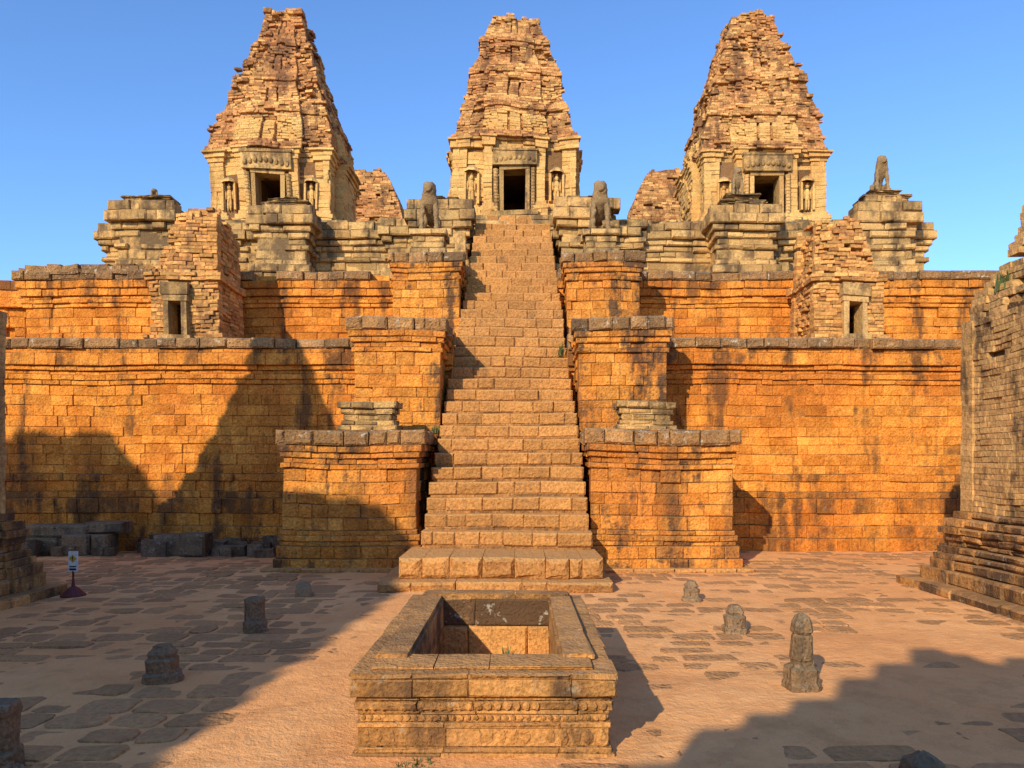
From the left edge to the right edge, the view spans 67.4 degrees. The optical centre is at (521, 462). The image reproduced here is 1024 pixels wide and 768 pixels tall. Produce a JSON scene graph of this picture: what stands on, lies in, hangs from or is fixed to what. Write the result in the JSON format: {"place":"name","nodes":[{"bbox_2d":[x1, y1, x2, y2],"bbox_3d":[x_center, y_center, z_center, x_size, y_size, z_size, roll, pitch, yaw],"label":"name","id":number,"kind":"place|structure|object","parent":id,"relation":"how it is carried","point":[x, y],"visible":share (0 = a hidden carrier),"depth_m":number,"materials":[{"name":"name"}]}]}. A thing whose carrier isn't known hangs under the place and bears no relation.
{"place":"outdoors","nodes":[
{"label":"outdoors","id":0,"kind":"place"},
{"bbox_2d":[0,551,1023,767],"bbox_3d":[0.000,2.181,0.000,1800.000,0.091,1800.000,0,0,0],"label":"ground","id":1,"kind":"structure","parent":0,"point":[299,714],"depth_m":7.63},
{"bbox_2d":[0,698,25,767],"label":"boundary stone","id":2,"kind":"object","parent":1,"relation":"on","point":[12,753],"visible":1,"depth_m":5.41,"materials":[{"name":"grey stone"}]},
{"bbox_2d":[0,311,66,610],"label":"courtyard brick tower","id":3,"kind":"structure","parent":1,"relation":"on","point":[22,577],"depth_m":12.21,"materials":[{"name":"brick"}]},
{"bbox_2d":[60,551,85,597],"bbox_3d":[-7.350,1.830,12.600,0.370,0.740,0.380,0,0,0],"label":"warning sign","id":4,"kind":"object","parent":1,"relation":"on","point":[72,591],"visible":1,"depth_m":12.58,"materials":[{"name":"white paint"}]},
{"bbox_2d":[141,643,184,684],"bbox_3d":[-3.603,2.038,7.752,0.395,0.404,0.363,0,0,-11],"label":"boundary stone","id":5,"kind":"object","parent":1,"relation":"on","point":[162,667],"visible":0.96,"depth_m":7.63,"materials":[{"name":"grey stone"}]},
{"bbox_2d":[243,596,268,633],"bbox_3d":[-3.445,1.996,10.001,0.349,0.481,0.291,0,0,0],"label":"boundary stone","id":6,"kind":"object","parent":1,"relation":"on","point":[255,621],"visible":0.91,"depth_m":9.89,"materials":[{"name":"grey stone"}]},
{"bbox_2d":[295,581,313,597],"bbox_3d":[-3.559,2.089,12.602,0.310,0.287,0.298,0,0,-19],"label":"boundary stone","id":7,"kind":"object","parent":1,"relation":"on","point":[303,589],"visible":0.89,"depth_m":12.49,"materials":[{"name":"grey stone"}]},
{"bbox_2d":[260,401,437,572],"bbox_3d":[-3.461,0.499,16.770,3.425,3.602,3.213,0,0,0],"label":"stair pedestal","id":8,"kind":"object","parent":1,"relation":"on","point":[356,495],"visible":0.96,"depth_m":15.50,"materials":[{"name":"stone"}]},
{"bbox_2d":[345,316,455,449],"bbox_3d":[-2.846,-1.813,18.712,2.377,3.054,2.608,0,0,0],"label":"stair pedestal","id":9,"kind":"object","parent":8,"relation":"on","point":[403,360],"visible":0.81,"depth_m":17.61,"materials":[{"name":"stone"}]},
{"bbox_2d":[429,425,438,432],"bbox_3d":[-1.968,-0.760,17.389,0.226,0.200,0.266,0,0,26],"label":"weed plant","id":10,"kind":"object","parent":8,"relation":"on","point":[435,429],"visible":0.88,"depth_m":17.37,"materials":[{"name":"green plant"}]},
{"bbox_2d":[395,755,434,767],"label":"grass tuft","id":11,"kind":"object","parent":1,"relation":"on","point":[417,761],"visible":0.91,"depth_m":5.51,"materials":[{"name":"green plant"}]},
{"bbox_2d":[349,590,617,758],"bbox_3d":[-0.284,1.857,7.353,2.007,0.749,3.455,0,0,0],"label":"stone cistern","id":12,"kind":"object","parent":1,"relation":"on","point":[428,676],"visible":1,"depth_m":5.70,"materials":[{"name":"stone"}]},
{"bbox_2d":[502,645,520,653],"bbox_3d":[-0.128,2.042,8.040,0.290,0.276,0.264,0,0,0],"label":"weed plant","id":13,"kind":"object","parent":12,"relation":"on","point":[506,652],"visible":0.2,"depth_m":8.05,"materials":[{"name":"green plant"}]},
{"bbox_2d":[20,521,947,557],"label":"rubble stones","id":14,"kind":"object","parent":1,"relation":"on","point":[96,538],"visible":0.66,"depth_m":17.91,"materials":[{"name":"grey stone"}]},
{"bbox_2d":[377,215,612,592],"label":"stone staircase","id":15,"kind":"structure","parent":1,"relation":"on","point":[507,504],"depth_m":16.80,"materials":[{"name":"brown stone"}]},
{"bbox_2d":[558,342,566,355],"bbox_3d":[1.014,-2.875,19.588,0.346,0.350,0.376,0,0,-42],"label":"weed plant","id":16,"kind":"object","parent":15,"relation":"on","point":[560,351],"visible":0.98,"depth_m":19.50,"materials":[{"name":"green plant"}]},
{"bbox_2d":[0,263,998,550],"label":"laterite terrace wall","id":17,"kind":"structure","parent":1,"relation":"on","point":[844,445],"depth_m":19.25,"materials":[{"name":"stone"}]},
{"bbox_2d":[142,207,245,338],"bbox_3d":[-8.922,-4.888,21.214,2.105,3.901,2.265,0,0,0],"label":"brick shrine","id":18,"kind":"object","parent":17,"relation":"on","point":[193,278],"visible":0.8,"depth_m":20.39,"materials":[{"name":"brick"}]},
{"bbox_2d":[387,251,470,346],"bbox_3d":[-2.592,-4.285,22.116,2.189,2.999,2.555,0,0,0],"label":"stair pedestal","id":19,"kind":"object","parent":17,"relation":"on","point":[427,285],"visible":0.63,"depth_m":20.98,"materials":[{"name":"stone"}]},
{"bbox_2d":[409,228,449,252],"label":"lion plinth","id":20,"kind":"structure","parent":19,"relation":"on","point":[431,239],"depth_m":21.29,"materials":[{"name":"beige stone"}]},
{"bbox_2d":[419,181,440,227],"bbox_3d":[-2.584,-7.160,21.783,0.579,1.410,0.993,0,0,0],"label":"lion statue","id":21,"kind":"object","parent":20,"relation":"on","point":[429,212],"visible":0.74,"depth_m":21.48,"materials":[{"name":"grey stone"}]},
{"bbox_2d":[93,189,936,275],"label":"sandstone terrace","id":22,"kind":"structure","parent":17,"relation":"on","point":[738,233],"depth_m":24.48,"materials":[{"name":"beige stone"}]},
{"bbox_2d":[150,188,157,194],"bbox_3d":[-12.040,-8.731,25.155,0.238,0.426,0.382,0,0,-34],"label":"lion statue","id":23,"kind":"object","parent":22,"relation":"on","point":[154,191],"visible":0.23,"depth_m":25.05,"materials":[{"name":"stone"}]},
{"bbox_2d":[201,7,361,221],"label":"temple tower","id":24,"kind":"structure","parent":22,"relation":"on","point":[275,130],"depth_m":29.13,"materials":[{"name":"stone"}]},
{"bbox_2d":[446,13,582,214],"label":"temple tower","id":25,"kind":"structure","parent":22,"relation":"on","point":[514,140],"depth_m":31.17,"materials":[{"name":"stone"}]},
{"bbox_2d":[729,167,744,193],"bbox_3d":[7.000,-9.047,24.994,0.536,0.989,0.701,0,0,0],"label":"lion statue","id":26,"kind":"object","parent":22,"relation":"on","point":[737,182],"visible":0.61,"depth_m":24.78,"materials":[{"name":"stone"}]},
{"bbox_2d":[674,9,833,220],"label":"temple tower","id":27,"kind":"structure","parent":22,"relation":"on","point":[758,116],"depth_m":29.22,"materials":[{"name":"stone"}]},
{"bbox_2d":[870,155,890,189],"bbox_3d":[11.750,-9.394,25.212,0.641,1.181,0.837,0,0,0],"label":"lion statue","id":28,"kind":"object","parent":22,"relation":"on","point":[881,173],"visible":0.85,"depth_m":24.96,"materials":[{"name":"stone"}]},
{"bbox_2d":[558,250,645,347],"bbox_3d":[2.242,-4.283,22.102,2.344,2.998,2.586,0,0,0],"label":"stair pedestal","id":29,"kind":"object","parent":17,"relation":"on","point":[600,283],"visible":0.69,"depth_m":21.02,"materials":[{"name":"stone"}]},
{"bbox_2d":[580,228,619,252],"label":"lion plinth","id":30,"kind":"structure","parent":29,"relation":"on","point":[592,240],"depth_m":21.27,"materials":[{"name":"beige stone"}]},
{"bbox_2d":[588,180,610,228],"bbox_3d":[2.216,-7.174,21.785,0.591,1.438,1.013,0,0,0],"label":"lion statue","id":31,"kind":"object","parent":30,"relation":"on","point":[600,211],"visible":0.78,"depth_m":21.48,"materials":[{"name":"grey stone"}]},
{"bbox_2d":[786,216,889,338],"bbox_3d":[8.670,-4.781,21.251,2.133,3.658,2.217,0,0,0],"label":"brick shrine","id":32,"kind":"object","parent":17,"relation":"on","point":[836,290],"visible":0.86,"depth_m":20.45,"materials":[{"name":"brick"}]},
{"bbox_2d":[0,551,1023,767],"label":"paving stones","id":33,"kind":"object","parent":1,"relation":"on","point":[148,714],"visible":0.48,"depth_m":9.60,"materials":[{"name":"brown stone"}]},
{"bbox_2d":[577,400,754,573],"bbox_3d":[2.850,0.507,16.744,3.582,3.586,3.175,0,0,0],"label":"stair pedestal","id":34,"kind":"object","parent":1,"relation":"on","point":[659,492],"visible":0.92,"depth_m":15.49,"materials":[{"name":"stone"}]},
{"bbox_2d":[567,316,673,432],"bbox_3d":[2.323,-1.807,18.711,2.364,3.078,2.583,0,0,0],"label":"stair pedestal","id":35,"kind":"object","parent":34,"relation":"on","point":[614,359],"visible":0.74,"depth_m":17.62,"materials":[{"name":"stone"}]},
{"bbox_2d":[681,580,702,602],"bbox_3d":[2.693,2.052,12.098,0.331,0.374,0.290,0,0,0],"label":"boundary stone","id":36,"kind":"object","parent":1,"relation":"on","point":[691,590],"visible":0.9,"depth_m":11.99,"materials":[{"name":"grey stone"}]},
{"bbox_2d":[721,604,748,634],"bbox_3d":[2.763,2.038,9.902,0.342,0.404,0.320,0,0,0],"label":"boundary stone","id":37,"kind":"object","parent":1,"relation":"on","point":[734,618],"visible":0.91,"depth_m":9.79,"materials":[{"name":"beige stone"}]},
{"bbox_2d":[781,613,821,692],"bbox_3d":[2.710,1.846,7.402,0.364,0.781,0.334,0,0,0],"label":"boundary stone","id":38,"kind":"object","parent":1,"relation":"on","point":[801,674],"visible":0.94,"depth_m":7.31,"materials":[{"name":"beige stone"}]},
{"bbox_2d":[898,750,945,767],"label":"boundary stone","id":39,"kind":"object","parent":1,"relation":"on","point":[920,759],"visible":1,"depth_m":5.20,"materials":[{"name":"grey stone"}]},
{"bbox_2d":[896,205,1023,621],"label":"courtyard brick tower","id":40,"kind":"structure","parent":1,"relation":"on","point":[977,561],"depth_m":12.31,"materials":[{"name":"brick"}]},
{"bbox_2d":[994,268,1014,291],"bbox_3d":[7.821,-2.928,12.318,0.446,0.356,0.397,0,0,0],"label":"weed plant","id":41,"kind":"object","parent":40,"relation":"on","point":[1003,279],"visible":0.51,"depth_m":12.29,"materials":[{"name":"green plant"}]},
{"bbox_2d":[0,0,1023,280],"label":"sky","id":42,"kind":"structure","parent":0,"point":[101,101],"materials":[{"name":"blue"}]},
{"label":"rear platform","id":43,"kind":"object","parent":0,"visible":0},
{"bbox_2d":[354,168,403,221],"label":"ruined brick tower","id":44,"kind":"structure","parent":43,"relation":"on","point":[378,198],"depth_m":42.65,"materials":[{"name":"brown brick"}]},
{"bbox_2d":[627,168,681,222],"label":"ruined brick tower","id":45,"kind":"structure","parent":43,"relation":"on","point":[655,200],"depth_m":42.54,"materials":[{"name":"brown brick"}]}
]}

